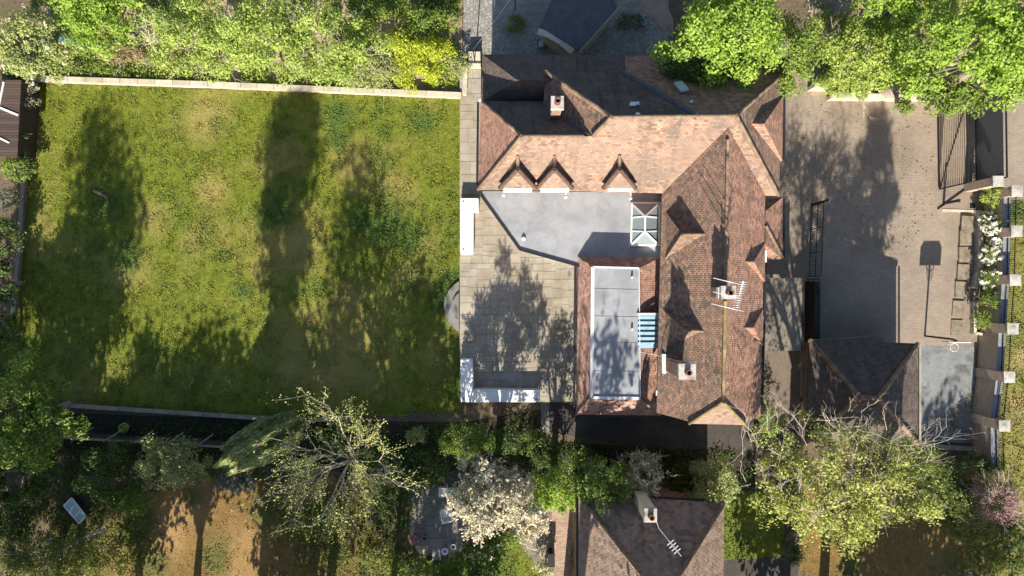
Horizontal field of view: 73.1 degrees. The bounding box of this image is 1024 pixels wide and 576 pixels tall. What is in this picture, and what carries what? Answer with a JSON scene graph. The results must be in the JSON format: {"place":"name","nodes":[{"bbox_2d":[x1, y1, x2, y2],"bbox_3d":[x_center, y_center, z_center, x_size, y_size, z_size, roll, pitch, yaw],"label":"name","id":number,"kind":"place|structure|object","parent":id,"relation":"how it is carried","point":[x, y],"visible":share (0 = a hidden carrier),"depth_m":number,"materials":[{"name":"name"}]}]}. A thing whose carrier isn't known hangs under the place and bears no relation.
{"place":"outdoors","nodes":[
{"label":"outdoors","id":0,"kind":"place"},
{"bbox_2d":[48,477,393,575],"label":"dry lawn","id":1,"kind":"structure","parent":0,"point":[282,550],"depth_m":35.99,"materials":[{"name":"beige plant"}]},
{"bbox_2d":[49,496,157,575],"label":"weeds","id":2,"kind":"object","parent":1,"relation":"on","point":[122,532],"visible":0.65,"depth_m":35.88,"materials":[{"name":"green plant"}]},
{"bbox_2d":[294,502,347,540],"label":"shrub","id":3,"kind":"object","parent":1,"relation":"on","point":[309,530],"visible":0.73,"depth_m":35.21,"materials":[{"name":"green plant"}]},
{"bbox_2d":[276,486,379,575],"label":"weeds","id":4,"kind":"object","parent":1,"relation":"on","point":[310,559],"visible":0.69,"depth_m":35.91,"materials":[{"name":"green plant"}]},
{"bbox_2d":[357,534,399,574],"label":"shrub","id":5,"kind":"object","parent":1,"relation":"on","point":[366,556],"visible":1,"depth_m":34.75,"materials":[{"name":"green plant"}]},
{"bbox_2d":[0,82,460,415],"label":"lawn","id":6,"kind":"structure","parent":0,"point":[237,318],"depth_m":35.99,"materials":[{"name":"green plant"}]},
{"bbox_2d":[0,256,22,307],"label":"hedge shrub","id":7,"kind":"object","parent":6,"relation":"on","point":[4,265],"visible":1,"depth_m":34.41,"materials":[{"name":"green plant"}]},
{"bbox_2d":[0,308,23,352],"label":"hedge shrub","id":8,"kind":"object","parent":6,"relation":"on","point":[7,333],"visible":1,"depth_m":34.28,"materials":[{"name":"green plant"}]},
{"bbox_2d":[0,215,27,258],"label":"bush","id":9,"kind":"object","parent":6,"relation":"on","point":[12,231],"visible":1,"depth_m":34.47,"materials":[{"name":"green plant"}]},
{"bbox_2d":[0,151,37,183],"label":"shrub","id":10,"kind":"object","parent":6,"relation":"on","point":[6,168],"visible":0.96,"depth_m":34.71,"materials":[{"name":"green plant"}]},
{"bbox_2d":[11,159,30,314],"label":"garden wall","id":11,"kind":"structure","parent":6,"relation":"on","point":[21,220],"depth_m":35.71,"materials":[{"name":"stone"}]},
{"bbox_2d":[0,346,90,476],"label":"tree","id":12,"kind":"object","parent":6,"relation":"on","point":[12,440],"visible":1,"depth_m":31.61,"materials":[{"name":"green plant"}]},
{"bbox_2d":[38,0,461,91],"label":"border","id":13,"kind":"object","parent":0,"point":[384,25],"visible":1,"depth_m":35.99,"materials":[{"name":"plant"}]},
{"bbox_2d":[0,3,79,85],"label":"elder","id":14,"kind":"object","parent":13,"relation":"on","point":[21,27],"visible":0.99,"depth_m":33.20,"materials":[{"name":"green plant"}]},
{"bbox_2d":[46,0,159,60],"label":"tree","id":15,"kind":"object","parent":13,"relation":"on","point":[76,16],"visible":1,"depth_m":32.44,"materials":[{"name":"green plant"}]},
{"bbox_2d":[92,40,151,73],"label":"scrub","id":16,"kind":"object","parent":13,"relation":"on","point":[140,53],"visible":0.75,"depth_m":35.36,"materials":[{"name":"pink plant"}]},
{"bbox_2d":[133,0,284,93],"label":"tree","id":17,"kind":"object","parent":13,"relation":"on","point":[166,34],"visible":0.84,"depth_m":32.06,"materials":[{"name":"green plant"}]},
{"bbox_2d":[28,0,460,88],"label":"undergrowth","id":18,"kind":"object","parent":13,"relation":"on","point":[260,75],"visible":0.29,"depth_m":35.83,"materials":[{"name":"green plant"}]},
{"bbox_2d":[172,0,323,88],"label":"tree","id":19,"kind":"object","parent":13,"relation":"on","point":[239,22],"visible":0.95,"depth_m":31.32,"materials":[{"name":"green plant"}]},
{"bbox_2d":[259,0,397,91],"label":"tree","id":20,"kind":"object","parent":13,"relation":"on","point":[344,69],"visible":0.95,"depth_m":32.03,"materials":[{"name":"green plant"}]},
{"bbox_2d":[331,52,401,111],"bbox_3d":[-7.487,-11.395,34.738,4.280,2.552,3.415,29,90,0],"label":"shrub","id":21,"kind":"object","parent":13,"relation":"on","point":[378,81],"visible":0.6,"depth_m":34.39,"materials":[{"name":"green plant"}]},
{"bbox_2d":[343,0,409,26],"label":"shrub","id":22,"kind":"object","parent":13,"relation":"on","point":[384,6],"visible":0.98,"depth_m":34.28,"materials":[{"name":"green plant"}]},
{"bbox_2d":[383,27,457,96],"bbox_3d":[-4.565,-11.187,34.501,3.733,3.048,3.142,0,90,0],"label":"shrub","id":23,"kind":"object","parent":13,"relation":"on","point":[426,70],"visible":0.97,"depth_m":33.81,"materials":[{"name":"yellow plant"}]},
{"bbox_2d":[398,0,459,52],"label":"shrub","id":24,"kind":"object","parent":13,"relation":"on","point":[423,26],"visible":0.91,"depth_m":34.07,"materials":[{"name":"green plant"}]},
{"bbox_2d":[64,410,754,490],"bbox_3d":[-5.333,8.500,35.994,36.000,0.001,4.333,0,90,0],"label":"flower bed","id":25,"kind":"object","parent":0,"point":[106,420],"visible":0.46,"depth_m":35.99,"materials":[{"name":"soil"}]},
{"bbox_2d":[42,427,225,447],"bbox_3d":[-18.628,7.534,35.300,9.774,1.400,0.532,3,90,0],"label":"panel fence","id":26,"kind":"object","parent":25,"relation":"on","point":[136,439],"visible":0.59,"depth_m":35.15,"materials":[{"name":"brown wood"}]},
{"bbox_2d":[130,433,213,491],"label":"tree","id":27,"kind":"object","parent":25,"relation":"on","point":[181,451],"visible":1,"depth_m":33.49,"materials":[{"name":"green plant"}]},
{"bbox_2d":[213,409,309,476],"bbox_3d":[-12.613,7.808,33.929,4.954,4.153,2.282,-31,90,0],"label":"cypress","id":28,"kind":"object","parent":25,"relation":"on","point":[238,454],"visible":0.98,"depth_m":33.54,"materials":[{"name":"green plant"}]},
{"bbox_2d":[227,387,428,550],"bbox_3d":[-8.157,8.168,31.365,7.713,9.270,7.145,41,90,0],"label":"open tree","id":29,"kind":"object","parent":25,"relation":"on","point":[353,473],"visible":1,"depth_m":30.51,"materials":[{"name":"green plant"}]},
{"bbox_2d":[320,415,397,463],"bbox_3d":[-7.772,7.705,34.946,4.002,2.140,2.576,0,90,0],"label":"shrub","id":30,"kind":"object","parent":25,"relation":"on","point":[373,447],"visible":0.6,"depth_m":34.59,"materials":[{"name":"green plant"}]},
{"bbox_2d":[60,412,756,493],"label":"bed plants","id":31,"kind":"object","parent":25,"relation":"on","point":[420,463],"visible":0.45,"depth_m":35.86,"materials":[{"name":"green plant"}]},
{"bbox_2d":[389,446,449,491],"bbox_3d":[-4.649,9.073,34.972,3.058,2.091,2.326,0,90,0],"label":"shrub","id":32,"kind":"object","parent":25,"relation":"on","point":[422,470],"visible":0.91,"depth_m":34.53,"materials":[{"name":"green plant"}]},
{"bbox_2d":[438,418,491,462],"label":"rounded bush","id":33,"kind":"object","parent":25,"relation":"on","point":[447,447],"visible":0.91,"depth_m":33.42,"materials":[{"name":"green plant"}]},
{"bbox_2d":[441,449,551,547],"bbox_3d":[-0.865,9.207,32.479,4.533,7.088,4.106,-15,90,0],"label":"blossom tree","id":34,"kind":"object","parent":25,"relation":"on","point":[476,515],"visible":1,"depth_m":30.54,"materials":[{"name":"white plant"}]},
{"bbox_2d":[488,425,554,456],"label":"hedge shrub","id":35,"kind":"object","parent":25,"relation":"on","point":[496,437],"visible":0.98,"depth_m":34.79,"materials":[{"name":"green plant"}]},
{"bbox_2d":[528,458,581,517],"bbox_3d":[2.065,9.435,33.417,2.750,5.193,2.538,0,90,0],"label":"shrub","id":36,"kind":"object","parent":25,"relation":"on","point":[553,487],"visible":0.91,"depth_m":31.96,"materials":[{"name":"green plant"}]},
{"bbox_2d":[531,440,601,471],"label":"hedge shrub","id":37,"kind":"object","parent":25,"relation":"on","point":[540,460],"visible":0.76,"depth_m":34.60,"materials":[{"name":"green plant"}]},
{"bbox_2d":[564,445,635,516],"bbox_3d":[3.994,8.813,32.925,3.222,6.163,3.204,0,90,0],"label":"tree","id":38,"kind":"object","parent":25,"relation":"on","point":[593,476],"visible":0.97,"depth_m":31.04,"materials":[{"name":"green plant"}]},
{"bbox_2d":[611,447,676,500],"bbox_3d":[5.850,8.637,33.269,2.878,5.516,3.090,38,90,0],"label":"blossom shrub","id":39,"kind":"object","parent":25,"relation":"on","point":[637,460],"visible":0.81,"depth_m":31.87,"materials":[{"name":"grey plant"}]},
{"bbox_2d":[660,459,699,491],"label":"shrub","id":40,"kind":"object","parent":25,"relation":"on","point":[679,476],"visible":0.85,"depth_m":34.23,"materials":[{"name":"green plant"}]},
{"bbox_2d":[682,452,741,509],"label":"tree","id":41,"kind":"object","parent":25,"relation":"on","point":[725,480],"visible":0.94,"depth_m":32.31,"materials":[{"name":"green plant"}]},
{"bbox_2d":[407,471,497,559],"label":"terrace","id":42,"kind":"structure","parent":0,"point":[433,542],"depth_m":35.96,"materials":[{"name":"grey stone"}]},
{"bbox_2d":[410,530,541,575],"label":"border lawn","id":43,"kind":"structure","parent":0,"point":[527,561],"depth_m":35.99,"materials":[{"name":"green plant"}]},
{"bbox_2d":[0,0,982,575],"bbox_3d":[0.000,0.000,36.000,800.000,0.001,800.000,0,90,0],"label":"ground","id":44,"kind":"structure","parent":0,"point":[476,410],"depth_m":36.00,"materials":[{"name":"soil"}]},
{"bbox_2d":[0,500,33,546],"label":"shrub","id":45,"kind":"object","parent":44,"relation":"on","point":[11,520],"visible":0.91,"depth_m":34.36,"materials":[{"name":"green plant"}]},
{"bbox_2d":[0,80,39,159],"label":"board shed","id":46,"kind":"structure","parent":44,"relation":"on","point":[15,117],"depth_m":34.20,"materials":[{"name":"brown wood"}]},
{"bbox_2d":[0,446,65,514],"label":"tree","id":47,"kind":"object","parent":44,"relation":"on","point":[33,489],"visible":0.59,"depth_m":33.31,"materials":[{"name":"green plant"}]},
{"bbox_2d":[0,359,100,575],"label":"bed plants","id":48,"kind":"object","parent":44,"relation":"on","point":[61,480],"visible":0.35,"depth_m":35.89,"materials":[{"name":"green plant"}]},
{"bbox_2d":[0,519,124,575],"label":"tree","id":49,"kind":"object","parent":44,"relation":"on","point":[16,564],"visible":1,"depth_m":34.07,"materials":[{"name":"green plant"}]},
{"bbox_2d":[70,439,137,511],"bbox_3d":[-20.257,9.335,34.636,2.993,2.766,3.715,0,90,0],"label":"shrub","id":50,"kind":"object","parent":44,"relation":"on","point":[102,495],"visible":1,"depth_m":34.06,"materials":[{"name":"green plant"}]},
{"bbox_2d":[115,479,158,519],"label":"shrub","id":51,"kind":"object","parent":44,"relation":"on","point":[126,498],"visible":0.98,"depth_m":34.55,"materials":[{"name":"green plant"}]},
{"bbox_2d":[68,403,354,422],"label":"garden wall","id":52,"kind":"structure","parent":44,"relation":"on","point":[174,412],"depth_m":35.65,"materials":[{"name":"concrete"}]},
{"bbox_2d":[212,469,259,495],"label":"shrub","id":53,"kind":"object","parent":44,"relation":"on","point":[226,486],"visible":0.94,"depth_m":35.05,"materials":[{"name":"plant"}]},
{"bbox_2d":[34,76,461,98],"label":"garden wall","id":54,"kind":"structure","parent":44,"relation":"on","point":[232,85],"depth_m":35.55,"materials":[{"name":"stone"}]},
{"bbox_2d":[375,474,419,537],"bbox_3d":[-5.861,11.089,35.349,2.342,1.350,3.287,0,90,0],"label":"shrub","id":55,"kind":"object","parent":44,"relation":"on","point":[400,516],"visible":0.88,"depth_m":35.07,"materials":[{"name":"green plant"}]},
{"bbox_2d":[382,552,437,575],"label":"shrub","id":56,"kind":"object","parent":44,"relation":"on","point":[417,572],"visible":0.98,"depth_m":34.99,"materials":[{"name":"green plant"}]},
{"bbox_2d":[357,448,506,575],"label":"bed plants","id":57,"kind":"object","parent":44,"relation":"on","point":[498,548],"visible":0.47,"depth_m":35.88,"materials":[{"name":"green plant"}]},
{"bbox_2d":[460,66,480,194],"bbox_3d":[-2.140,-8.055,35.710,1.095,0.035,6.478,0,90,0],"label":"side terrace","id":58,"kind":"structure","parent":44,"relation":"on","point":[467,181],"depth_m":35.70,"materials":[{"name":"beige stone"}]},
{"bbox_2d":[460,195,576,401],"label":"patio","id":59,"kind":"structure","parent":44,"relation":"on","point":[490,272],"depth_m":35.70,"materials":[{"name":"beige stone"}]},
{"bbox_2d":[460,198,478,253],"bbox_3d":[-2.164,-3.157,35.413,0.929,0.575,2.849,0,90,0],"label":"bench","id":60,"kind":"object","parent":59,"relation":"on","point":[469,207],"visible":1,"depth_m":35.15,"materials":[{"name":"white paint"}]},
{"bbox_2d":[460,358,539,401],"bbox_3d":[-0.602,4.719,35.413,4.053,0.575,2.198,0,90,0],"label":"bench","id":61,"kind":"object","parent":59,"relation":"on","point":[469,393],"visible":1,"depth_m":35.15,"materials":[{"name":"white paint"}]},
{"bbox_2d":[476,54,789,425],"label":"house","id":62,"kind":"structure","parent":44,"relation":"on","point":[642,194],"depth_m":30.24,"materials":[{"name":"tile"}]},
{"bbox_2d":[572,475,725,575],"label":"neighbour house","id":63,"kind":"structure","parent":44,"relation":"on","point":[667,532],"depth_m":30.57,"materials":[{"name":"brown tile"}]},
{"bbox_2d":[657,34,750,87],"bbox_3d":[8.587,-9.784,32.678,4.276,6.650,2.644,0,90,0],"label":"tree","id":64,"kind":"object","parent":44,"relation":"on","point":[675,67],"visible":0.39,"depth_m":29.96,"materials":[{"name":"green plant"}]},
{"bbox_2d":[647,0,787,92],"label":"maple","id":65,"kind":"object","parent":44,"relation":"on","point":[758,17],"visible":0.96,"depth_m":28.31,"materials":[{"name":"green plant"}]},
{"bbox_2d":[761,9,828,99],"bbox_3d":[12.509,-10.375,32.295,2.826,7.441,3.948,0,90,0],"label":"tree","id":66,"kind":"object","parent":44,"relation":"on","point":[802,55],"visible":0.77,"depth_m":29.93,"materials":[{"name":"green plant"}]},
{"bbox_2d":[720,393,996,561],"bbox_3d":[13.413,7.138,30.611,11.543,11.181,8.629,37,90,0],"label":"cherry tree","id":67,"kind":"object","parent":44,"relation":"on","point":[801,529],"visible":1,"depth_m":27.68,"materials":[{"name":"green plant"}]},
{"bbox_2d":[802,338,920,445],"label":"garage","id":68,"kind":"structure","parent":44,"relation":"on","point":[837,375],"depth_m":32.93,"materials":[{"name":"tile"}]},
{"bbox_2d":[886,438,942,483],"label":"shrub","id":69,"kind":"object","parent":44,"relation":"on","point":[933,449],"visible":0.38,"depth_m":33.75,"materials":[{"name":"green plant"}]},
{"bbox_2d":[942,452,1002,481],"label":"shrub","id":70,"kind":"object","parent":44,"relation":"on","point":[977,464],"visible":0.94,"depth_m":34.61,"materials":[{"name":"green plant"}]},
{"bbox_2d":[970,185,1022,472],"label":"boundary wall","id":71,"kind":"structure","parent":44,"relation":"on","point":[992,376],"depth_m":34.49,"materials":[{"name":"brick"}]},
{"bbox_2d":[516,493,551,575],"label":"crazy paving","id":72,"kind":"structure","parent":0,"point":[536,549],"depth_m":35.99,"materials":[{"name":"beige stone"}]},
{"bbox_2d":[503,502,549,543],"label":"shrub","id":73,"kind":"object","parent":72,"relation":"on","point":[527,530],"visible":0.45,"depth_m":33.99,"materials":[{"name":"grey plant"}]},
{"bbox_2d":[552,496,571,575],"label":"path","id":74,"kind":"structure","parent":0,"point":[561,534],"depth_m":35.98,"materials":[{"name":"beige brick"}]},
{"bbox_2d":[463,0,668,57],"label":"yard","id":75,"kind":"structure","parent":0,"point":[481,16],"depth_m":35.99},
{"bbox_2d":[537,0,618,54],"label":"garden shed","id":76,"kind":"structure","parent":75,"relation":"on","point":[573,27],"depth_m":33.50,"materials":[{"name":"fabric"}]},
{"bbox_2d":[632,0,672,37],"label":"yard path","id":77,"kind":"structure","parent":0,"point":[658,12],"depth_m":35.99,"materials":[{"name":"grey concrete"}]},
{"bbox_2d":[549,397,804,450],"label":"side drive","id":78,"kind":"structure","parent":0,"point":[664,431],"depth_m":35.99,"materials":[{"name":"grey concrete"}]},
{"bbox_2d":[718,491,784,561],"bbox_3d":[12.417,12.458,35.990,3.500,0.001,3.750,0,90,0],"label":"lawn","id":79,"kind":"structure","parent":0,"point":[763,532],"depth_m":35.99,"materials":[{"name":"green plant"}]},
{"bbox_2d":[724,556,797,575],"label":"neighbour drive","id":80,"kind":"structure","parent":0,"point":[773,566],"depth_m":35.99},
{"bbox_2d":[762,351,799,425],"bbox_3d":[14.000,5.217,35.978,2.000,0.001,3.900,0,90,0],"label":"drive strip","id":81,"kind":"object","parent":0,"point":[782,376],"visible":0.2,"depth_m":35.98,"materials":[{"name":"beige concrete"}]},
{"bbox_2d":[759,38,1023,396],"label":"driveway","id":82,"kind":"structure","parent":0,"point":[866,291],"depth_m":35.98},
{"bbox_2d":[765,278,803,350],"bbox_3d":[13.206,1.276,34.763,1.958,2.465,3.548,0,90,0],"label":"carport","id":83,"kind":"object","parent":82,"relation":"on","point":[784,324],"visible":0.89,"depth_m":33.60,"materials":[{"name":"concrete"}]},
{"bbox_2d":[805,281,820,342],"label":"side wall","id":84,"kind":"structure","parent":82,"relation":"on","point":[812,313],"depth_m":35.07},
{"bbox_2d":[937,101,968,189],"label":"gate","id":85,"kind":"structure","parent":82,"relation":"on","point":[949,155],"depth_m":34.75,"materials":[{"name":"brown wood"}]},
{"bbox_2d":[969,210,982,287],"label":"planter wall","id":86,"kind":"structure","parent":82,"relation":"on","point":[978,245],"depth_m":35.72,"materials":[{"name":"stone"}]},
{"bbox_2d":[975,90,1007,180],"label":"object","id":87,"kind":"structure","parent":82,"relation":"on","point":[989,147],"depth_m":34.80,"materials":[{"name":"black metal"}]},
{"bbox_2d":[978,234,1005,265],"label":"rose bush","id":88,"kind":"object","parent":82,"relation":"on","point":[994,247],"visible":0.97,"depth_m":34.72,"materials":[{"name":"white plant"}]},
{"bbox_2d":[800,461,1017,575],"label":"shaded lawn","id":89,"kind":"structure","parent":0,"point":[884,558],"depth_m":35.99,"materials":[{"name":"green plant"}]},
{"bbox_2d":[933,474,974,513],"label":"shrub","id":90,"kind":"object","parent":89,"relation":"on","point":[963,488],"visible":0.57,"depth_m":34.79,"materials":[{"name":"green plant"}]},
{"bbox_2d":[938,506,994,547],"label":"shrub","id":91,"kind":"object","parent":89,"relation":"on","point":[980,535],"visible":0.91,"depth_m":34.58,"materials":[{"name":"green plant"}]},
{"bbox_2d":[961,541,1011,575],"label":"shrub","id":92,"kind":"object","parent":89,"relation":"on","point":[995,560],"visible":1,"depth_m":34.55,"materials":[{"name":"green plant"}]},
{"bbox_2d":[958,461,1023,533],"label":"plum tree","id":93,"kind":"object","parent":89,"relation":"on","point":[1009,500],"visible":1,"depth_m":33.80,"materials":[{"name":"pink plant"}]},
{"bbox_2d":[808,0,1023,95],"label":"border","id":94,"kind":"object","parent":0,"point":[834,4],"visible":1,"depth_m":35.98,"materials":[{"name":"soil"}]},
{"bbox_2d":[812,3,855,50],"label":"shrub","id":95,"kind":"object","parent":94,"relation":"on","point":[844,20],"visible":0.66,"depth_m":34.51,"materials":[{"name":"green plant"}]},
{"bbox_2d":[810,69,877,100],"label":"tree","id":96,"kind":"object","parent":94,"relation":"on","point":[823,80],"visible":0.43,"depth_m":34.69,"materials":[{"name":"green plant"}]},
{"bbox_2d":[815,9,927,120],"bbox_3d":[16.307,-10.725,32.856,4.928,6.320,5.548,0,90,0],"label":"tree","id":97,"kind":"object","parent":94,"relation":"on","point":[881,52],"visible":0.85,"depth_m":31.37,"materials":[{"name":"green plant"}]},
{"bbox_2d":[839,0,960,52],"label":"tree","id":98,"kind":"object","parent":94,"relation":"on","point":[914,14],"visible":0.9,"depth_m":30.62,"materials":[{"name":"green plant"}]},
{"bbox_2d":[813,0,1023,91],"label":"undergrowth","id":99,"kind":"object","parent":94,"relation":"on","point":[956,5],"visible":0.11,"depth_m":35.82,"materials":[{"name":"green plant"}]},
{"bbox_2d":[874,0,1023,99],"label":"maple","id":100,"kind":"object","parent":94,"relation":"on","point":[1000,26],"visible":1,"depth_m":28.24,"materials":[{"name":"green plant"}]},
{"bbox_2d":[916,72,991,119],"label":"maple","id":101,"kind":"object","parent":94,"relation":"on","point":[956,92],"visible":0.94,"depth_m":31.34,"materials":[{"name":"green plant"}]},
{"bbox_2d":[942,0,1023,111],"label":"maple","id":102,"kind":"object","parent":94,"relation":"on","point":[1008,95],"visible":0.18,"depth_m":30.52,"materials":[{"name":"green plant"}]},
{"bbox_2d":[921,346,974,442],"bbox_3d":[22.583,5.550,35.978,3.033,0.001,5.033,0,90,0],"label":"concrete court","id":103,"kind":"object","parent":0,"point":[947,378],"visible":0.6,"depth_m":35.98,"materials":[{"name":"grey concrete"}]},
{"bbox_2d":[983,199,1023,575],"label":"grass verge","id":104,"kind":"object","parent":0,"point":[1018,389],"depth_m":35.99,"materials":[{"name":"green plant"}]},
{"bbox_2d":[1000,515,1023,575],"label":"hedge shrub","id":105,"kind":"object","parent":104,"relation":"on","point":[1018,563],"visible":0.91,"depth_m":34.96,"materials":[{"name":"green plant"}]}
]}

